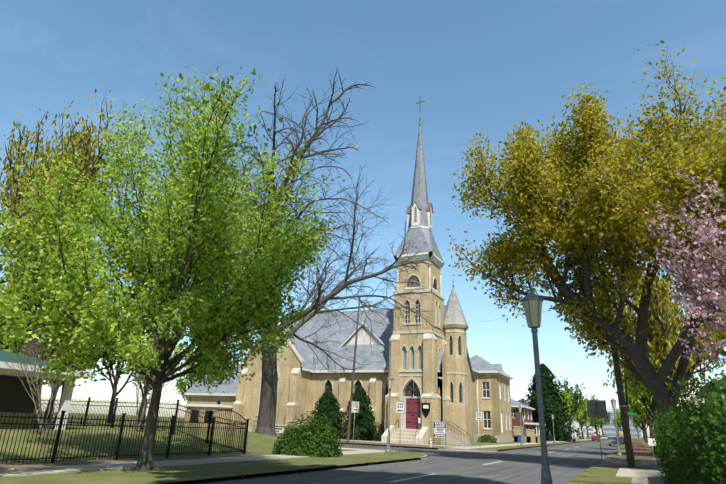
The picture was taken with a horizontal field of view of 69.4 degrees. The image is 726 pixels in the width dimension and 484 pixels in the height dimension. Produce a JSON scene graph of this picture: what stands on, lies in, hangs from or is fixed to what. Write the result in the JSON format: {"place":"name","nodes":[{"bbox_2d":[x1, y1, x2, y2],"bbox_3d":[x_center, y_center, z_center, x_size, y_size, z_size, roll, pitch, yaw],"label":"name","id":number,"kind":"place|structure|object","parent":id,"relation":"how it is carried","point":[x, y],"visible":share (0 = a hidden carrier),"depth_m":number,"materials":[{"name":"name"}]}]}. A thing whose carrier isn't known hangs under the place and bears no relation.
{"place":"outdoors","nodes":[
{"label":"outdoors","id":0,"kind":"place"},
{"bbox_2d":[0,447,427,483],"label":"grass verge","id":1,"kind":"structure","parent":0,"point":[166,474],"depth_m":16.57,"materials":[{"name":"green plant"}]},
{"bbox_2d":[0,271,15,323],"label":"verge tree","id":2,"kind":"object","parent":1,"relation":"on","point":[2,295],"visible":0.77,"depth_m":13.02,"materials":[{"name":"green plant"}]},
{"bbox_2d":[0,256,23,351],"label":"tree","id":3,"kind":"object","parent":1,"relation":"on","point":[1,282],"visible":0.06,"depth_m":59.51,"materials":[{"name":"green plant"}]},
{"bbox_2d":[22,272,110,420],"bbox_3d":[-30.649,10.250,52.633,7.071,15.266,9.559,5,-19,-8],"label":"tree","id":4,"kind":"object","parent":1,"relation":"on","point":[57,355],"visible":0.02,"depth_m":52.51,"materials":[{"name":"green plant"}]},
{"bbox_2d":[0,397,248,463],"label":"iron fence","id":5,"kind":"object","parent":1,"relation":"on","point":[173,426],"visible":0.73,"depth_m":21.63,"materials":[{"name":"black metal"}]},
{"bbox_2d":[0,420,336,463],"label":"lawn","id":6,"kind":"structure","parent":1,"relation":"on","point":[256,443],"depth_m":22.99,"materials":[{"name":"green plant"}]},
{"bbox_2d":[2,333,82,435],"bbox_3d":[-13.903,5.956,22.460,4.386,4.386,3.186,-16,-26,42],"label":"crape myrtle tree","id":7,"kind":"object","parent":6,"relation":"on","point":[38,398],"visible":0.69,"depth_m":22.23,"materials":[{"name":"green plant"}]},
{"bbox_2d":[0,350,93,429],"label":"building","id":8,"kind":"structure","parent":6,"relation":"on","point":[15,398],"depth_m":25.17,"materials":[{"name":"paint"}]},
{"bbox_2d":[0,268,103,362],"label":"tree","id":9,"kind":"object","parent":6,"relation":"on","point":[14,343],"visible":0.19,"depth_m":47.13,"materials":[{"name":"green plant"}]},
{"bbox_2d":[0,89,131,358],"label":"tree","id":10,"kind":"object","parent":6,"relation":"on","point":[87,154],"visible":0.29,"depth_m":32.68,"materials":[{"name":"green plant"}]},
{"bbox_2d":[127,349,192,431],"bbox_3d":[-11.117,7.710,27.905,3.501,4.673,5.582,5,-19,-7],"label":"crape myrtle tree","id":11,"kind":"object","parent":6,"relation":"on","point":[144,409],"visible":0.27,"depth_m":27.02,"materials":[{"name":"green plant"}]},
{"bbox_2d":[117,67,453,436],"bbox_3d":[-7.207,0.302,39.712,25.912,27.995,24.518,-7,-21,25],"label":"old bare tree","id":12,"kind":"object","parent":1,"relation":"on","point":[266,419],"visible":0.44,"depth_m":36.69,"materials":[{"name":"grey plant"}]},
{"bbox_2d":[272,410,342,457],"bbox_3d":[-2.747,9.986,27.335,3.477,2.283,3.362,-7,-21,25],"label":"bush","id":13,"kind":"object","parent":1,"relation":"on","point":[308,442],"visible":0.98,"depth_m":26.32,"materials":[{"name":"green plant"}]},
{"bbox_2d":[351,401,358,447],"bbox_3d":[-0.633,13.324,38.067,0.620,3.401,0.115,12,-22,-26],"label":"street sign","id":14,"kind":"object","parent":1,"relation":"on","point":[355,407],"visible":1,"depth_m":38.40,"materials":[{"name":"grey metal"}]},
{"bbox_2d":[385,374,393,452],"bbox_3d":[1.716,10.971,33.785,0.480,4.810,0.416,-1,-19,9],"label":"street lamp","id":15,"kind":"object","parent":1,"relation":"on","point":[390,379],"visible":1,"depth_m":33.70,"materials":[{"name":"beige metal"}]},
{"bbox_2d":[395,400,404,453],"bbox_3d":[2.274,11.429,32.129,0.620,3.300,0.062,-3,-20,14],"label":"street sign","id":16,"kind":"object","parent":1,"relation":"on","point":[400,407],"visible":0.92,"depth_m":32.49,"materials":[{"name":"grey metal"}]},
{"bbox_2d":[36,413,601,451],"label":"lawn","id":17,"kind":"structure","parent":0,"point":[493,449],"depth_m":70.69,"materials":[{"name":"green plant"}]},
{"bbox_2d":[23,354,92,419],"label":"tree","id":18,"kind":"object","parent":17,"relation":"on","point":[54,381],"depth_m":74.88,"materials":[{"name":"green plant"}]},
{"bbox_2d":[89,306,159,423],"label":"tree","id":19,"kind":"object","parent":17,"relation":"on","point":[116,377],"visible":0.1,"depth_m":68.50,"materials":[{"name":"green plant"}]},
{"bbox_2d":[128,330,187,423],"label":"tree","id":20,"kind":"object","parent":17,"relation":"on","point":[153,376],"visible":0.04,"depth_m":79.65,"materials":[{"name":"green plant"}]},
{"bbox_2d":[172,339,220,400],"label":"tree","id":21,"kind":"object","parent":17,"relation":"on","point":[181,385],"visible":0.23,"depth_m":95.42,"materials":[{"name":"green plant"}]},
{"bbox_2d":[251,419,295,437],"bbox_3d":[-9.423,19.607,55.203,5.220,1.720,0.820,-7,-21,25],"label":"sign","id":22,"kind":"object","parent":17,"relation":"on","point":[279,428],"depth_m":54.53,"materials":[{"name":"brick"}]},
{"bbox_2d":[304,389,344,437],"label":"cedar tree","id":23,"kind":"object","parent":17,"relation":"on","point":[328,407],"visible":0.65,"depth_m":58.56,"materials":[{"name":"green plant"}]},
{"bbox_2d":[184,305,474,442],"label":"church nave","id":24,"kind":"structure","parent":17,"relation":"on","point":[301,388],"depth_m":63.88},
{"bbox_2d":[346,297,360,443],"bbox_3d":[-0.889,12.098,50.392,0.832,14.009,0.250,-7,-21,25],"label":"utility pole","id":25,"kind":"object","parent":17,"relation":"on","point":[350,406],"visible":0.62,"depth_m":49.88,"materials":[{"name":"brown wood"}]},
{"bbox_2d":[336,386,381,440],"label":"cedar tree","id":26,"kind":"object","parent":17,"relation":"on","point":[361,425],"visible":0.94,"depth_m":56.13,"materials":[{"name":"green plant"}]},
{"bbox_2d":[371,419,384,440],"bbox_3d":[1.760,20.602,57.318,2.117,2.322,2.052,-7,-21,25],"label":"shrub","id":27,"kind":"object","parent":17,"relation":"on","point":[380,432],"visible":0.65,"depth_m":57.03,"materials":[{"name":"green plant"}]},
{"bbox_2d":[434,422,445,436],"bbox_3d":[7.616,19.015,51.944,1.240,2.300,0.059,-3,-20,15],"label":"church sign","id":28,"kind":"object","parent":17,"relation":"on","point":[439,429],"visible":0.9,"depth_m":52.07,"materials":[{"name":"white"}]},
{"bbox_2d":[441,281,470,445],"bbox_3d":[10.363,12.749,59.786,3.867,19.500,5.717,-7,-21,25],"label":"church turret","id":29,"kind":"object","parent":17,"relation":"on","point":[457,390],"visible":0.9,"depth_m":59.24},
{"bbox_2d":[475,412,482,435],"bbox_3d":[10.191,16.532,45.816,0.620,3.300,0.063,-3,-20,16],"label":"sign","id":30,"kind":"object","parent":17,"relation":"on","point":[479,416],"visible":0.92,"depth_m":46.16,"materials":[{"name":"grey metal"}]},
{"bbox_2d":[477,434,496,442],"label":"bush","id":31,"kind":"object","parent":17,"relation":"on","point":[485,438],"visible":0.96,"depth_m":71.14,"materials":[{"name":"green plant"}]},
{"bbox_2d":[470,355,539,442],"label":"church annex","id":32,"kind":"object","parent":17,"relation":"on","point":[491,397],"visible":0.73,"depth_m":75.41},
{"bbox_2d":[518,406,523,444],"bbox_3d":[19.355,22.391,64.278,0.459,4.710,0.468,-7,-21,25],"label":"lamp post","id":33,"kind":"object","parent":17,"relation":"on","point":[520,408],"visible":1,"depth_m":64.30,"materials":[{"name":"beige metal"}]},
{"bbox_2d":[521,416,525,442],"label":"street lamp","id":34,"kind":"object","parent":17,"relation":"on","point":[522,417],"visible":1,"depth_m":78.73,"materials":[{"name":"beige metal"}]},
{"bbox_2d":[517,397,530,405],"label":"house","id":35,"kind":"structure","parent":17,"relation":"on","point":[521,400],"depth_m":130.41,"materials":[{"name":"stone"}]},
{"bbox_2d":[511,399,545,439],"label":"house","id":36,"kind":"structure","parent":17,"relation":"on","point":[526,412],"depth_m":98.86,"materials":[{"name":"brick"}]},
{"bbox_2d":[521,363,580,442],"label":"magnolia tree","id":37,"kind":"object","parent":17,"relation":"on","point":[551,392],"visible":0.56,"depth_m":108.77,"materials":[{"name":"green plant"}]},
{"bbox_2d":[551,414,555,442],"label":"lamp post","id":38,"kind":"object","parent":17,"relation":"on","point":[552,415],"visible":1,"depth_m":89.55,"materials":[{"name":"beige metal"}]},
{"bbox_2d":[557,388,574,418],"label":"tree","id":39,"kind":"object","parent":17,"relation":"on","point":[567,395],"visible":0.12,"depth_m":135.06,"materials":[{"name":"green plant"}]},
{"bbox_2d":[565,421,576,438],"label":"house","id":40,"kind":"structure","parent":17,"relation":"on","point":[572,433],"depth_m":156.87,"materials":[{"name":"stone"}]},
{"bbox_2d":[559,376,585,437],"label":"tree","id":41,"kind":"object","parent":17,"relation":"on","point":[576,396],"visible":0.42,"depth_m":147.34,"materials":[{"name":"green plant"}]},
{"bbox_2d":[568,416,585,438],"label":"house","id":42,"kind":"structure","parent":17,"relation":"on","point":[576,424],"depth_m":184.16,"materials":[{"name":"stone"}]},
{"bbox_2d":[573,394,597,438],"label":"tree","id":43,"kind":"object","parent":17,"relation":"on","point":[583,414],"visible":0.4,"depth_m":171.80,"materials":[{"name":"green plant"}]},
{"bbox_2d":[580,397,601,438],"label":"tree","id":44,"kind":"object","parent":17,"relation":"on","point":[593,420],"visible":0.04,"depth_m":200.77,"materials":[{"name":"green plant"}]},
{"bbox_2d":[591,418,604,435],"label":"tree","id":45,"kind":"object","parent":17,"relation":"on","point":[594,423],"visible":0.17,"depth_m":234.25,"materials":[{"name":"green plant"}]},
{"bbox_2d":[599,409,612,435],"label":"tree","id":46,"kind":"object","parent":17,"relation":"on","point":[607,420],"visible":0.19,"depth_m":267.07,"materials":[{"name":"green plant"}]},
{"bbox_2d":[611,418,620,436],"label":"tree","id":47,"kind":"object","parent":17,"relation":"on","point":[617,425],"visible":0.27,"depth_m":414.97,"materials":[{"name":"green plant"}]},
{"bbox_2d":[42,412,649,483],"bbox_3d":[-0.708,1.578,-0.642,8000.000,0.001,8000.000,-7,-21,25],"label":"sidewalk","id":48,"kind":"structure","parent":0,"point":[230,477],"depth_m":21.23,"materials":[{"name":"grey concrete"}]},
{"bbox_2d":[38,271,122,419],"bbox_3d":[-34.841,12.177,61.413,11.336,18.474,8.382,4,-19,-5],"label":"tree","id":49,"kind":"object","parent":48,"relation":"on","point":[54,391],"depth_m":59.05,"materials":[{"name":"green plant"}]},
{"bbox_2d":[0,65,344,469],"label":"tree","id":50,"kind":"object","parent":48,"relation":"on","point":[242,309],"visible":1,"depth_m":16.34,"materials":[{"name":"green plant"}]},
{"bbox_2d":[579,418,596,435],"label":"building","id":51,"kind":"structure","parent":48,"relation":"on","point":[591,430],"depth_m":506.93,"materials":[{"name":"white"}]},
{"bbox_2d":[613,408,629,430],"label":"tree","id":52,"kind":"object","parent":48,"relation":"on","point":[618,418],"visible":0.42,"depth_m":283.29,"materials":[{"name":"green plant"}]},
{"bbox_2d":[552,262,725,404],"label":"gold tree","id":53,"kind":"object","parent":48,"relation":"on","point":[662,327],"visible":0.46,"depth_m":44.27,"materials":[{"name":"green plant"}]},
{"bbox_2d":[0,0,725,436],"label":"sky","id":54,"kind":"structure","parent":0,"point":[475,66],"materials":[{"name":"blue"}]},
{"bbox_2d":[381,97,450,444],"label":"church tower","id":55,"kind":"structure","parent":0,"point":[413,372],"depth_m":58.34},
{"bbox_2d":[190,438,660,483],"bbox_3d":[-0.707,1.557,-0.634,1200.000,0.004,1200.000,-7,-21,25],"label":"road","id":56,"kind":"structure","parent":0,"point":[523,465],"depth_m":23.90,"materials":[{"name":"grey asphalt"}]},
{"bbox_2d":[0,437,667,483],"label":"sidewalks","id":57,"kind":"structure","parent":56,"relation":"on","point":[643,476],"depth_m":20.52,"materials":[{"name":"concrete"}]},
{"bbox_2d":[390,447,576,481],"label":"road markings","id":58,"kind":"object","parent":56,"relation":"on","point":[433,474],"visible":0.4,"depth_m":19.17,"materials":[{"name":"paint"}]},
{"bbox_2d":[591,435,598,441],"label":"red car","id":59,"kind":"object","parent":56,"relation":"on","point":[593,437],"visible":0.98,"depth_m":136.99,"materials":[{"name":"red paint"}]},
{"bbox_2d":[608,437,619,445],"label":"grey car","id":60,"kind":"object","parent":56,"relation":"on","point":[612,440],"visible":0.83,"depth_m":87.06,"materials":[{"name":"grey paint"}]},
{"bbox_2d":[566,465,672,483],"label":"grass verge","id":61,"kind":"structure","parent":0,"point":[604,474],"depth_m":21.28,"materials":[{"name":"green plant"}]},
{"bbox_2d":[521,286,552,483],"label":"lamp post","id":62,"kind":"object","parent":61,"relation":"on","point":[532,304],"visible":1,"depth_m":11.12,"materials":[{"name":"beige"}]},
{"bbox_2d":[435,119,678,418],"bbox_3d":[10.720,2.090,29.763,12.228,20.406,9.510,-7,-21,25],"label":"leaning oak tree","id":63,"kind":"object","parent":61,"relation":"on","point":[519,251],"visible":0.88,"depth_m":29.57,"materials":[{"name":"yellow plant"}]},
{"bbox_2d":[491,83,690,310],"bbox_3d":[12.856,-2.834,29.562,10.524,13.700,8.375,-7,-21,25],"label":"tree","id":64,"kind":"object","parent":63,"relation":"attached to","point":[587,119],"visible":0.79,"depth_m":29.02,"materials":[{"name":"yellow plant"}]},
{"bbox_2d":[548,40,725,356],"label":"tree","id":65,"kind":"object","parent":63,"relation":"attached to","point":[642,310],"visible":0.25,"depth_m":28.35,"materials":[{"name":"yellow plant"}]},
{"bbox_2d":[614,103,725,384],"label":"tree","id":66,"kind":"object","parent":63,"relation":"attached to","point":[682,186],"visible":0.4,"depth_m":24.27,"materials":[{"name":"yellow plant"}]},
{"bbox_2d":[643,103,725,406],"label":"tree","id":67,"kind":"object","parent":63,"relation":"attached to","point":[681,369],"visible":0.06,"depth_m":27.29,"materials":[{"name":"plant"}]},
{"bbox_2d":[586,400,606,466],"bbox_3d":[12.466,10.164,27.653,0.950,3.550,0.055,-7,-21,25],"label":"sign back","id":68,"kind":"object","parent":61,"relation":"on","point":[597,409],"visible":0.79,"depth_m":28.07,"materials":[{"name":"grey"}]},
{"bbox_2d":[603,283,635,467],"bbox_3d":[14.535,6.966,30.011,0.668,11.510,0.400,-7,-21,25],"label":"utility pole","id":69,"kind":"object","parent":61,"relation":"on","point":[625,422],"visible":0.62,"depth_m":29.02,"materials":[{"name":"brown wood"}]},
{"bbox_2d":[642,167,725,376],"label":"redbud tree","id":70,"kind":"object","parent":61,"relation":"on","point":[703,301],"visible":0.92,"depth_m":14.00,"materials":[{"name":"pink plant"}]},
{"bbox_2d":[651,312,725,483],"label":"hedge","id":71,"kind":"object","parent":61,"relation":"on","point":[690,447],"visible":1,"depth_m":8.48,"materials":[{"name":"green plant"}]},
{"bbox_2d":[602,408,640,437],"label":"building","id":72,"kind":"structure","parent":0,"point":[609,430],"depth_m":532.07,"materials":[{"name":"white"}]},
{"bbox_2d":[607,438,660,462],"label":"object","id":73,"kind":"structure","parent":0,"point":[612,455],"depth_m":43.80,"materials":[{"name":"green plant"}]},
{"bbox_2d":[610,398,621,455],"bbox_3d":[21.415,15.541,44.377,0.459,4.710,0.468,-7,-21,25],"label":"lamp post","id":74,"kind":"object","parent":73,"relation":"on","point":[613,401],"visible":1,"depth_m":44.34,"materials":[{"name":"beige metal"}]},
{"bbox_2d":[623,359,628,419],"bbox_3d":[24.978,15.568,49.632,0.734,9.012,0.240,-7,-21,25],"label":"utility pole","id":75,"kind":"object","parent":73,"relation":"on","point":[626,396],"visible":0.17,"depth_m":49.82,"materials":[{"name":"brown wood"}]},
{"bbox_2d":[627,412,636,456],"bbox_3d":[20.487,14.688,39.594,0.800,3.500,0.052,3,-19,-3],"label":"street name sign","id":76,"kind":"object","parent":73,"relation":"on","point":[629,413],"visible":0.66,"depth_m":39.99,"materials":[{"name":"green metal"}]},
{"bbox_2d":[615,384,653,437],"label":"tree","id":77,"kind":"object","parent":73,"relation":"on","point":[642,410],"visible":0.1,"depth_m":101.75,"materials":[{"name":"green plant"}]},
{"bbox_2d":[631,420,641,438],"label":"tree","id":78,"kind":"object","parent":73,"relation":"on","point":[635,427],"visible":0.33,"depth_m":400.48,"materials":[{"name":"green plant"}]},
{"bbox_2d":[628,403,647,441],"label":"tree","id":79,"kind":"object","parent":73,"relation":"on","point":[637,419],"visible":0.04,"depth_m":156.21,"materials":[{"name":"green plant"}]},
{"bbox_2d":[633,416,646,439],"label":"tree","id":80,"kind":"object","parent":73,"relation":"on","point":[640,427],"visible":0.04,"depth_m":226.34,"materials":[{"name":"green plant"}]},
{"bbox_2d":[630,397,653,437],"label":"tree","id":81,"kind":"object","parent":73,"relation":"on","point":[634,411],"visible":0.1,"depth_m":125.64,"materials":[{"name":"green plant"}]},
{"bbox_2d":[634,417,651,440],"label":"tree","id":82,"kind":"object","parent":73,"relation":"on","point":[645,427],"visible":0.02,"depth_m":188.14,"materials":[{"name":"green plant"}]},
{"bbox_2d":[648,438,655,456],"bbox_3d":[22.933,16.403,41.483,0.600,1.700,0.054,0,-19,6],"label":"sign","id":83,"kind":"object","parent":73,"relation":"on","point":[650,441],"visible":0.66,"depth_m":41.62,"materials":[{"name":"grey metal"}]},
{"bbox_2d":[619,332,685,422],"bbox_3d":[35.288,17.101,62.931,8.993,15.727,7.709,-7,-21,25],"label":"tree","id":84,"kind":"object","parent":73,"relation":"on","point":[644,391],"visible":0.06,"depth_m":62.75,"materials":[{"name":"green plant"}]},
{"bbox_2d":[631,354,686,419],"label":"tree","id":85,"kind":"object","parent":73,"relation":"on","point":[632,400],"depth_m":80.48,"materials":[{"name":"green plant"}]},
{"bbox_2d":[651,436,666,456],"bbox_3d":[29.258,19.686,50.625,2.425,1.859,22.171,-7,-21,25],"label":"hedge","id":86,"kind":"object","parent":73,"relation":"on","point":[653,450],"visible":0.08,"depth_m":48.10,"materials":[{"name":"green plant"}]},
{"bbox_2d":[684,395,704,408],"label":"house","id":87,"kind":"structure","parent":73,"relation":"on","point":[695,399],"depth_m":65.48,"materials":[{"name":"stone"}]},
{"bbox_2d":[695,373,725,420],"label":"house","id":88,"kind":"structure","parent":73,"relation":"on","point":[710,385],"depth_m":46.38,"materials":[{"name":"stone"}]}
]}

